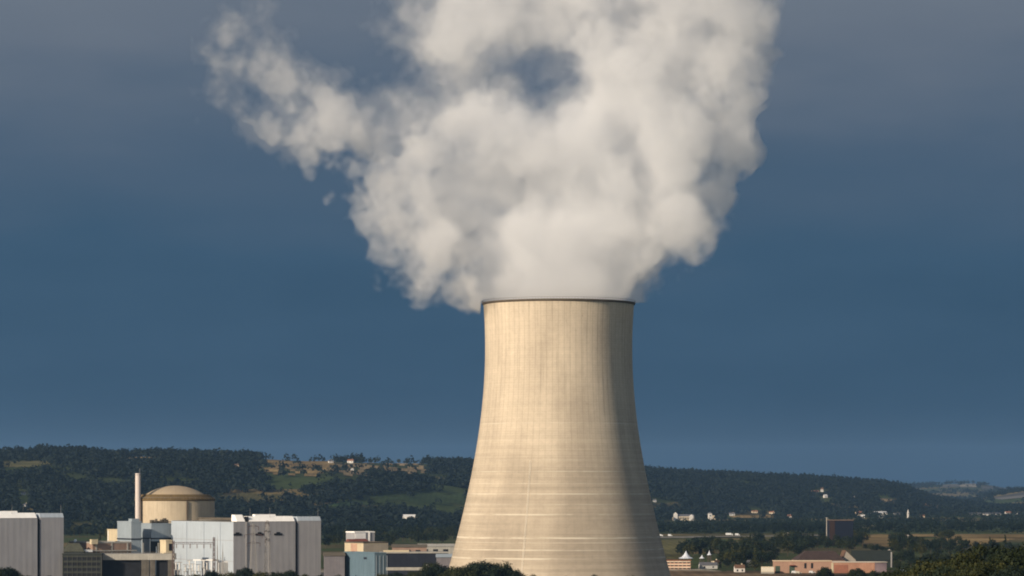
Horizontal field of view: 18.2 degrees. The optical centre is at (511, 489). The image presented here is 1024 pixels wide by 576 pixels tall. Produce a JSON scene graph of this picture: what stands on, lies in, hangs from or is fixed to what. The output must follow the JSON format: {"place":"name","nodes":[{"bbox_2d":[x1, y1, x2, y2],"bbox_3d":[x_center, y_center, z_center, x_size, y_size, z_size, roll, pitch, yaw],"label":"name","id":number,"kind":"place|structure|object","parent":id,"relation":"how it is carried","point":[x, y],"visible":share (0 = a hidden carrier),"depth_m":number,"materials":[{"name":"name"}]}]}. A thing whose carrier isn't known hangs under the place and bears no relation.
{"place":"outdoors","nodes":[
{"label":"outdoors","id":0,"kind":"place"},
{"bbox_2d":[3,461,49,466],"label":"meadow","id":1,"kind":"structure","parent":0,"point":[25,463],"depth_m":6018.39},
{"bbox_2d":[218,493,282,500],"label":"meadow","id":2,"kind":"structure","parent":0,"point":[255,496],"depth_m":5442.64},
{"bbox_2d":[256,459,334,475],"bbox_3d":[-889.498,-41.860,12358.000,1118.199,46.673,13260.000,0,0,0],"label":"wheat field","id":3,"kind":"structure","parent":0,"point":[310,472],"depth_m":6433.94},
{"bbox_2d":[344,541,387,551],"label":"cream building","id":4,"kind":"structure","parent":0,"point":[368,546],"depth_m":2266.56,"materials":[{"name":"concrete"}]},
{"bbox_2d":[336,463,424,475],"bbox_3d":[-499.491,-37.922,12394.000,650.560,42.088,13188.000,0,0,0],"label":"wheat field","id":5,"kind":"structure","parent":0,"point":[412,469],"depth_m":6644.20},
{"bbox_2d":[0,456,1023,571],"bbox_3d":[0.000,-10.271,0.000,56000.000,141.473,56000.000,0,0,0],"label":"ground","id":6,"kind":"structure","parent":0,"point":[297,480],"depth_m":5532.94,"materials":[{"name":"plant"}]},
{"bbox_2d":[0,566,22,575],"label":"broadleaf tree","id":7,"kind":"object","parent":6,"relation":"on","point":[7,571],"visible":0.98,"depth_m":1646.62,"materials":[{"name":"green plant"}]},
{"bbox_2d":[73,525,85,536],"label":"broadleaf tree","id":8,"kind":"object","parent":6,"relation":"on","point":[79,529],"visible":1,"depth_m":4057.60,"materials":[{"name":"green plant"}]},
{"bbox_2d":[202,570,221,575],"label":"broadleaf tree","id":9,"kind":"object","parent":6,"relation":"on","point":[212,573],"visible":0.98,"depth_m":1677.06,"materials":[{"name":"green plant"}]},
{"bbox_2d":[234,566,254,575],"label":"broadleaf tree","id":10,"kind":"object","parent":6,"relation":"on","point":[245,572],"visible":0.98,"depth_m":1687.77,"materials":[{"name":"green plant"}]},
{"bbox_2d":[281,569,297,575],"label":"broadleaf tree","id":11,"kind":"object","parent":6,"relation":"on","point":[291,573],"visible":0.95,"depth_m":1688.12,"materials":[{"name":"green plant"}]},
{"bbox_2d":[321,535,330,548],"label":"broadleaf tree","id":12,"kind":"object","parent":6,"relation":"on","point":[325,540],"visible":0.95,"depth_m":3268.27,"materials":[{"name":"green plant"}]},
{"bbox_2d":[330,535,341,543],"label":"broadleaf tree","id":13,"kind":"object","parent":6,"relation":"on","point":[334,538],"visible":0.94,"depth_m":3398.30,"materials":[{"name":"green plant"}]},
{"bbox_2d":[346,531,374,540],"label":"white building","id":14,"kind":"structure","parent":6,"relation":"on","point":[360,535],"depth_m":2424.01,"materials":[{"name":"grey metal"}]},
{"bbox_2d":[329,492,465,505],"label":"pasture","id":15,"kind":"structure","parent":6,"relation":"on","point":[419,498],"depth_m":5594.59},
{"bbox_2d":[391,544,426,550],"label":"shed","id":16,"kind":"structure","parent":6,"relation":"on","point":[416,547],"depth_m":2420.88,"materials":[{"name":"concrete"}]},
{"bbox_2d":[418,562,440,574],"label":"broadleaf tree","id":17,"kind":"object","parent":6,"relation":"on","point":[427,565],"visible":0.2,"depth_m":1799.39,"materials":[{"name":"green plant"}]},
{"bbox_2d":[420,564,451,575],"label":"broadleaf tree","id":18,"kind":"object","parent":6,"relation":"on","point":[436,570],"visible":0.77,"depth_m":1597.55,"materials":[{"name":"green plant"}]},
{"bbox_2d":[427,544,454,553],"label":"shed","id":19,"kind":"structure","parent":6,"relation":"on","point":[449,548],"depth_m":2521.49,"materials":[{"name":"concrete"}]},
{"bbox_2d":[434,531,449,541],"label":"broadleaf tree","id":20,"kind":"object","parent":6,"relation":"on","point":[445,537],"visible":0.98,"depth_m":3498.12,"materials":[{"name":"green plant"}]},
{"bbox_2d":[438,564,480,575],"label":"broadleaf tree","id":21,"kind":"object","parent":6,"relation":"on","point":[463,571],"visible":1,"depth_m":1576.99,"materials":[{"name":"green plant"}]},
{"bbox_2d":[461,559,507,575],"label":"broadleaf tree","id":22,"kind":"object","parent":6,"relation":"on","point":[485,568],"visible":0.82,"depth_m":1593.74,"materials":[{"name":"green plant"}]},
{"bbox_2d":[487,560,521,575],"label":"broadleaf tree","id":23,"kind":"object","parent":6,"relation":"on","point":[506,566],"visible":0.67,"depth_m":1607.05,"materials":[{"name":"green plant"}]},
{"bbox_2d":[0,443,1023,534],"bbox_3d":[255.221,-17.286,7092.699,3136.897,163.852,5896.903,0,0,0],"label":"woods","id":24,"kind":"object","parent":6,"relation":"on","point":[75,500],"visible":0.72,"depth_m":5875.91,"materials":[{"name":"green plant"}]},
{"bbox_2d":[503,568,525,575],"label":"broadleaf tree","id":25,"kind":"object","parent":6,"relation":"on","point":[515,573],"visible":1,"depth_m":1597.82,"materials":[{"name":"green plant"}]},
{"bbox_2d":[321,569,718,575],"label":"works yard","id":26,"kind":"structure","parent":6,"relation":"on","point":[322,571],"depth_m":2383.65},
{"bbox_2d":[0,511,63,575],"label":"turbine hall","id":27,"kind":"structure","parent":26,"relation":"on","point":[31,544],"depth_m":2069.86,"materials":[{"name":"grey metal"}]},
{"bbox_2d":[63,543,86,552],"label":"green roof shed","id":28,"kind":"structure","parent":26,"relation":"on","point":[74,548],"depth_m":2077.71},
{"bbox_2d":[62,553,103,575],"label":"office block","id":29,"kind":"structure","parent":26,"relation":"on","point":[82,564],"depth_m":2030.52,"materials":[{"name":"concrete"}]},
{"bbox_2d":[64,573,99,575],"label":"window","id":30,"kind":"structure","parent":29,"relation":"in","point":[98,574],"depth_m":2030.77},
{"bbox_2d":[64,568,99,570],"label":"window","id":31,"kind":"structure","parent":29,"relation":"in","point":[65,569],"depth_m":2030.77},
{"bbox_2d":[64,563,99,564],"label":"window","id":32,"kind":"structure","parent":29,"relation":"in","point":[64,563],"depth_m":2030.77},
{"bbox_2d":[64,557,99,559],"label":"window","id":33,"kind":"structure","parent":29,"relation":"in","point":[65,558],"depth_m":2030.77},
{"bbox_2d":[107,529,116,540],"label":"stair tower","id":34,"kind":"structure","parent":26,"relation":"on","point":[111,534],"depth_m":2143.66,"materials":[{"name":"concrete"}]},
{"bbox_2d":[69,539,158,552],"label":"service building","id":35,"kind":"structure","parent":26,"relation":"on","point":[93,546],"depth_m":2092.31,"materials":[{"name":"concrete"}]},
{"bbox_2d":[117,519,141,552],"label":"auxiliary building","id":36,"kind":"structure","parent":26,"relation":"on","point":[129,530],"depth_m":2112.84,"materials":[{"name":"metal"}]},
{"bbox_2d":[100,552,175,575],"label":"concrete deck","id":37,"kind":"structure","parent":26,"relation":"on","point":[125,564],"depth_m":2043.08,"materials":[{"name":"concrete"}]},
{"bbox_2d":[135,473,140,520],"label":"vent stack","id":38,"kind":"object","parent":26,"relation":"on","point":[137,495],"visible":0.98,"depth_m":2194.55,"materials":[{"name":"metal"}]},
{"bbox_2d":[141,518,170,575],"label":"auxiliary building","id":39,"kind":"structure","parent":26,"relation":"on","point":[154,532],"depth_m":2136.04,"materials":[{"name":"metal"}]},
{"bbox_2d":[160,540,172,553],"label":"stair block","id":40,"kind":"structure","parent":26,"relation":"on","point":[165,546],"depth_m":2061.63,"materials":[{"name":"concrete"}]},
{"bbox_2d":[134,486,214,522],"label":"reactor building","id":41,"kind":"structure","parent":26,"relation":"on","point":[169,503],"depth_m":2192.32,"materials":[{"name":"concrete"}]},
{"bbox_2d":[172,537,214,575],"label":"substation gantry","id":42,"kind":"object","parent":26,"relation":"on","point":[174,542],"visible":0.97,"depth_m":1989.50,"materials":[{"name":"grey metal"}]},
{"bbox_2d":[193,559,218,574],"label":"busbar frame","id":43,"kind":"object","parent":26,"relation":"on","point":[195,560],"visible":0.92,"depth_m":1991.70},
{"bbox_2d":[198,517,230,519],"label":"annex building","id":44,"kind":"structure","parent":26,"relation":"on","point":[211,518],"depth_m":2180.62,"materials":[{"name":"concrete"}]},
{"bbox_2d":[218,557,227,574],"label":"transformer","id":45,"kind":"object","parent":26,"relation":"on","point":[225,566],"visible":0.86,"depth_m":1993.11,"materials":[{"name":"white metal"}]},
{"bbox_2d":[171,514,320,575],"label":"turbine hall","id":46,"kind":"structure","parent":26,"relation":"on","point":[295,543],"depth_m":2071.25,"materials":[{"name":"metal"}]},
{"bbox_2d":[244,524,261,573],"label":"lattice pylon","id":47,"kind":"object","parent":26,"relation":"on","point":[252,544],"visible":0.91,"depth_m":1984.25,"materials":[{"name":"metal"}]},
{"bbox_2d":[263,521,270,573],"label":"lattice pylon","id":48,"kind":"object","parent":26,"relation":"on","point":[267,538],"visible":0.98,"depth_m":1989.55,"materials":[{"name":"metal"}]},
{"bbox_2d":[323,552,344,575],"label":"shed","id":49,"kind":"structure","parent":26,"relation":"on","point":[334,563],"depth_m":2010.84,"materials":[{"name":"metal"}]},
{"bbox_2d":[344,551,385,575],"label":"blue building","id":50,"kind":"structure","parent":26,"relation":"on","point":[358,563],"depth_m":1996.87,"materials":[{"name":"metal"}]},
{"bbox_2d":[386,567,421,574],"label":"wall","id":51,"kind":"structure","parent":26,"relation":"on","point":[400,570],"depth_m":2120.42,"materials":[{"name":"concrete"}]},
{"bbox_2d":[379,550,448,566],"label":"long dark hall","id":52,"kind":"structure","parent":26,"relation":"on","point":[401,558],"depth_m":2171.78,"materials":[{"name":"grey metal"}]},
{"bbox_2d":[436,554,451,569],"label":"shed","id":53,"kind":"structure","parent":26,"relation":"on","point":[444,559],"depth_m":2130.25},
{"bbox_2d":[449,296,670,575],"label":"cooling tower","id":54,"kind":"structure","parent":26,"relation":"on","point":[558,485],"depth_m":1955.16,"materials":[{"name":"concrete"}]},
{"bbox_2d":[667,560,690,568],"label":"apartment block","id":55,"kind":"structure","parent":26,"relation":"on","point":[679,564],"depth_m":2419.02,"materials":[{"name":"concrete"}]},
{"bbox_2d":[64,511,1023,533],"bbox_3d":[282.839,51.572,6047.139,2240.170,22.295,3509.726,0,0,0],"label":"hedgerow woods","id":56,"kind":"object","parent":6,"relation":"on","point":[898,521],"visible":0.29,"depth_m":5328.42,"materials":[{"name":"green plant"}]},
{"bbox_2d":[321,514,1023,536],"bbox_3d":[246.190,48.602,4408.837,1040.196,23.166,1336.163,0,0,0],"label":"tree belt","id":57,"kind":"object","parent":6,"relation":"on","point":[740,527],"visible":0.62,"depth_m":4474.83,"materials":[{"name":"green plant"}]},
{"bbox_2d":[672,512,694,520],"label":"manor","id":58,"kind":"structure","parent":6,"relation":"on","point":[689,517],"depth_m":6231.79,"materials":[{"name":"grey stone"}]},
{"bbox_2d":[682,543,698,555],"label":"broadleaf tree","id":59,"kind":"object","parent":6,"relation":"on","point":[691,549],"visible":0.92,"depth_m":2788.99,"materials":[{"name":"green plant"}]},
{"bbox_2d":[698,561,717,568],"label":"house","id":60,"kind":"structure","parent":6,"relation":"on","point":[708,565],"depth_m":2435.74,"materials":[{"name":"grey stone"}]},
{"bbox_2d":[703,545,715,559],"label":"broadleaf tree","id":61,"kind":"object","parent":6,"relation":"on","point":[707,549],"visible":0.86,"depth_m":2739.43,"materials":[{"name":"green plant"}]},
{"bbox_2d":[715,540,732,551],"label":"broadleaf tree","id":62,"kind":"object","parent":6,"relation":"on","point":[722,547],"visible":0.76,"depth_m":2788.07,"materials":[{"name":"green plant"}]},
{"bbox_2d":[723,550,734,566],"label":"broadleaf tree","id":63,"kind":"object","parent":6,"relation":"on","point":[729,556],"visible":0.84,"depth_m":2497.39,"materials":[{"name":"green plant"}]},
{"bbox_2d":[735,540,750,550],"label":"broadleaf tree","id":64,"kind":"object","parent":6,"relation":"on","point":[744,544],"visible":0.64,"depth_m":2817.94,"materials":[{"name":"green plant"}]},
{"bbox_2d":[756,551,770,566],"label":"broadleaf tree","id":65,"kind":"object","parent":6,"relation":"on","point":[763,558],"visible":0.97,"depth_m":2488.92,"materials":[{"name":"green plant"}]},
{"bbox_2d":[669,570,892,575],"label":"dirt strip","id":66,"kind":"object","parent":6,"relation":"on","point":[706,573],"visible":0.53,"depth_m":2286.49,"materials":[{"name":"soil"}]},
{"bbox_2d":[734,563,744,571],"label":"house","id":67,"kind":"structure","parent":66,"relation":"on","point":[739,568],"depth_m":2327.73,"materials":[{"name":"paint"}]},
{"bbox_2d":[747,559,760,570],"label":"broadleaf tree","id":68,"kind":"object","parent":66,"relation":"on","point":[755,564],"visible":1,"depth_m":2348.63,"materials":[{"name":"green plant"}]},
{"bbox_2d":[761,567,773,573],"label":"container","id":69,"kind":"object","parent":66,"relation":"on","point":[767,570],"visible":1,"depth_m":2289.85,"materials":[{"name":"metal"}]},
{"bbox_2d":[772,560,886,572],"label":"pink building","id":70,"kind":"structure","parent":66,"relation":"on","point":[790,566],"depth_m":2299.88,"materials":[{"name":"red brick"}]},
{"bbox_2d":[778,538,794,556],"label":"broadleaf tree","id":71,"kind":"object","parent":6,"relation":"on","point":[788,542],"visible":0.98,"depth_m":2878.58,"materials":[{"name":"green plant"}]},
{"bbox_2d":[801,534,815,546],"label":"broadleaf tree","id":72,"kind":"object","parent":6,"relation":"on","point":[810,540],"visible":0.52,"depth_m":3128.09,"materials":[{"name":"green plant"}]},
{"bbox_2d":[813,536,822,549],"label":"broadleaf tree","id":73,"kind":"object","parent":6,"relation":"on","point":[817,543],"visible":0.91,"depth_m":3208.84,"materials":[{"name":"green plant"}]},
{"bbox_2d":[792,551,844,560],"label":"brown roof hall","id":74,"kind":"structure","parent":6,"relation":"on","point":[821,555],"depth_m":2426.58,"materials":[{"name":"tile"}]},
{"bbox_2d":[816,567,834,575],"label":"broadleaf tree","id":75,"kind":"object","parent":6,"relation":"on","point":[824,571],"visible":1,"depth_m":1898.02,"materials":[{"name":"green plant"}]},
{"bbox_2d":[822,538,832,550],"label":"broadleaf tree","id":76,"kind":"object","parent":6,"relation":"on","point":[829,543],"visible":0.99,"depth_m":3128.28,"materials":[{"name":"green plant"}]},
{"bbox_2d":[834,540,845,550],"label":"broadleaf tree","id":77,"kind":"object","parent":6,"relation":"on","point":[839,545],"visible":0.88,"depth_m":3127.19,"materials":[{"name":"green plant"}]},
{"bbox_2d":[827,520,853,544],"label":"dark hangar","id":78,"kind":"structure","parent":6,"relation":"on","point":[841,528],"depth_m":3470.01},
{"bbox_2d":[829,521,834,544],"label":"door","id":79,"kind":"structure","parent":78,"relation":"in","point":[831,523],"depth_m":3469.67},
{"bbox_2d":[840,550,855,560],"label":"gabled house","id":80,"kind":"structure","parent":6,"relation":"on","point":[845,555],"depth_m":2440.61,"materials":[{"name":"tile"}]},
{"bbox_2d":[842,540,855,551],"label":"broadleaf tree","id":81,"kind":"object","parent":6,"relation":"on","point":[849,546],"visible":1,"depth_m":3078.61,"materials":[{"name":"green plant"}]},
{"bbox_2d":[849,535,861,544],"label":"broadleaf tree","id":82,"kind":"object","parent":6,"relation":"on","point":[856,540],"visible":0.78,"depth_m":3247.40,"materials":[{"name":"green plant"}]},
{"bbox_2d":[847,568,866,575],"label":"broadleaf tree","id":83,"kind":"object","parent":6,"relation":"on","point":[857,572],"visible":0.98,"depth_m":1877.97,"materials":[{"name":"green plant"}]},
{"bbox_2d":[850,550,892,566],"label":"green shed","id":84,"kind":"structure","parent":6,"relation":"on","point":[872,555],"depth_m":2475.58,"materials":[{"name":"metal"}]},
{"bbox_2d":[887,538,898,551],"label":"broadleaf tree","id":85,"kind":"object","parent":6,"relation":"on","point":[892,543],"visible":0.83,"depth_m":3109.05,"materials":[{"name":"green plant"}]},
{"bbox_2d":[880,561,915,575],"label":"broadleaf tree","id":86,"kind":"object","parent":6,"relation":"on","point":[897,573],"visible":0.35,"depth_m":678.21,"materials":[{"name":"green plant"}]},
{"bbox_2d":[900,536,915,546],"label":"broadleaf tree","id":87,"kind":"object","parent":6,"relation":"on","point":[910,540],"visible":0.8,"depth_m":3108.42,"materials":[{"name":"green plant"}]},
{"bbox_2d":[912,543,927,553],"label":"broadleaf tree","id":88,"kind":"object","parent":6,"relation":"on","point":[920,549],"visible":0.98,"depth_m":2849.19,"materials":[{"name":"green plant"}]},
{"bbox_2d":[895,558,951,575],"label":"broadleaf tree","id":89,"kind":"object","parent":6,"relation":"on","point":[927,566],"visible":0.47,"depth_m":658.67,"materials":[{"name":"green plant"}]},
{"bbox_2d":[913,564,959,575],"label":"broadleaf tree","id":90,"kind":"object","parent":6,"relation":"on","point":[944,569],"visible":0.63,"depth_m":618.98,"materials":[{"name":"green plant"}]},
{"bbox_2d":[930,544,945,553],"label":"broadleaf tree","id":91,"kind":"object","parent":6,"relation":"on","point":[934,548],"visible":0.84,"depth_m":2829.02,"materials":[{"name":"green plant"}]},
{"bbox_2d":[923,554,955,567],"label":"broadleaf tree","id":92,"kind":"object","parent":6,"relation":"on","point":[942,561],"visible":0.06,"depth_m":670.88,"materials":[{"name":"green plant"}]},
{"bbox_2d":[942,529,954,541],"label":"broadleaf tree","id":93,"kind":"object","parent":6,"relation":"on","point":[948,533],"visible":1,"depth_m":3698.68,"materials":[{"name":"green plant"}]},
{"bbox_2d":[944,543,954,552],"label":"broadleaf tree","id":94,"kind":"object","parent":6,"relation":"on","point":[947,547],"visible":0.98,"depth_m":2939.10,"materials":[{"name":"green plant"}]},
{"bbox_2d":[890,479,1023,503],"bbox_3d":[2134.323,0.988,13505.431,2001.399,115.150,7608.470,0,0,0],"label":"woods","id":95,"kind":"object","parent":6,"relation":"on","point":[990,494],"visible":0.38,"depth_m":14623.46,"materials":[{"name":"green plant"}]},
{"bbox_2d":[938,568,979,575],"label":"broadleaf tree","id":96,"kind":"object","parent":6,"relation":"on","point":[951,573],"visible":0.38,"depth_m":599.92,"materials":[{"name":"green plant"}]},
{"bbox_2d":[938,546,985,569],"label":"broadleaf tree","id":97,"kind":"object","parent":6,"relation":"on","point":[966,559],"visible":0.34,"depth_m":637.24,"materials":[{"name":"green plant"}]},
{"bbox_2d":[956,540,970,549],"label":"broadleaf tree","id":98,"kind":"object","parent":6,"relation":"on","point":[964,543],"visible":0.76,"depth_m":3078.61,"materials":[{"name":"green plant"}]},
{"bbox_2d":[949,541,1000,563],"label":"broadleaf tree","id":99,"kind":"object","parent":6,"relation":"on","point":[982,547],"visible":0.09,"depth_m":649.43,"materials":[{"name":"green plant"}]},
{"bbox_2d":[954,556,1014,575],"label":"broadleaf tree","id":100,"kind":"object","parent":6,"relation":"on","point":[981,569],"visible":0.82,"depth_m":588.84,"materials":[{"name":"green plant"}]},
{"bbox_2d":[966,544,1020,570],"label":"broadleaf tree","id":101,"kind":"object","parent":6,"relation":"on","point":[985,555],"visible":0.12,"depth_m":639.35,"materials":[{"name":"green plant"}]},
{"bbox_2d":[985,542,1023,569],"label":"broadleaf tree","id":102,"kind":"object","parent":6,"relation":"on","point":[1013,558],"visible":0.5,"depth_m":627.42,"materials":[{"name":"green plant"}]},
{"bbox_2d":[989,564,1023,575],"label":"broadleaf tree","id":103,"kind":"object","parent":6,"relation":"on","point":[1011,571],"visible":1,"depth_m":584.28,"materials":[{"name":"green plant"}]},
{"bbox_2d":[0,0,1023,487],"label":"sky","id":104,"kind":"structure","parent":0,"point":[277,228],"materials":[{"name":"blue"}]},
{"bbox_2d":[661,539,685,558],"bbox_3d":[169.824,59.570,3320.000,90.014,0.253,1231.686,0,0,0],"label":"meadow","id":105,"kind":"structure","parent":0,"point":[669,546],"depth_m":3257.46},
{"bbox_2d":[660,535,817,537],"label":"road","id":106,"kind":"structure","parent":0,"point":[706,536],"depth_m":4065.11,"materials":[{"name":"asphalt"}]},
{"bbox_2d":[730,514,772,517],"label":"crop field","id":107,"kind":"structure","parent":0,"point":[748,516],"depth_m":6825.53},
{"bbox_2d":[739,533,779,539],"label":"meadow","id":108,"kind":"structure","parent":0,"point":[767,537],"depth_m":4163.87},
{"bbox_2d":[860,534,896,546],"bbox_3d":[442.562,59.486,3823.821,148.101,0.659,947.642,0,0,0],"label":"wheat field","id":109,"kind":"structure","parent":0,"point":[879,539],"depth_m":3790.22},
{"bbox_2d":[910,534,1023,545],"bbox_3d":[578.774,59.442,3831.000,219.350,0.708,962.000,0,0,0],"label":"wheat field","id":110,"kind":"structure","parent":0,"point":[983,538],"depth_m":4066.62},
{"bbox_2d":[995,492,1023,499],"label":"pale field","id":111,"kind":"structure","parent":0,"point":[1016,495],"depth_m":11118.50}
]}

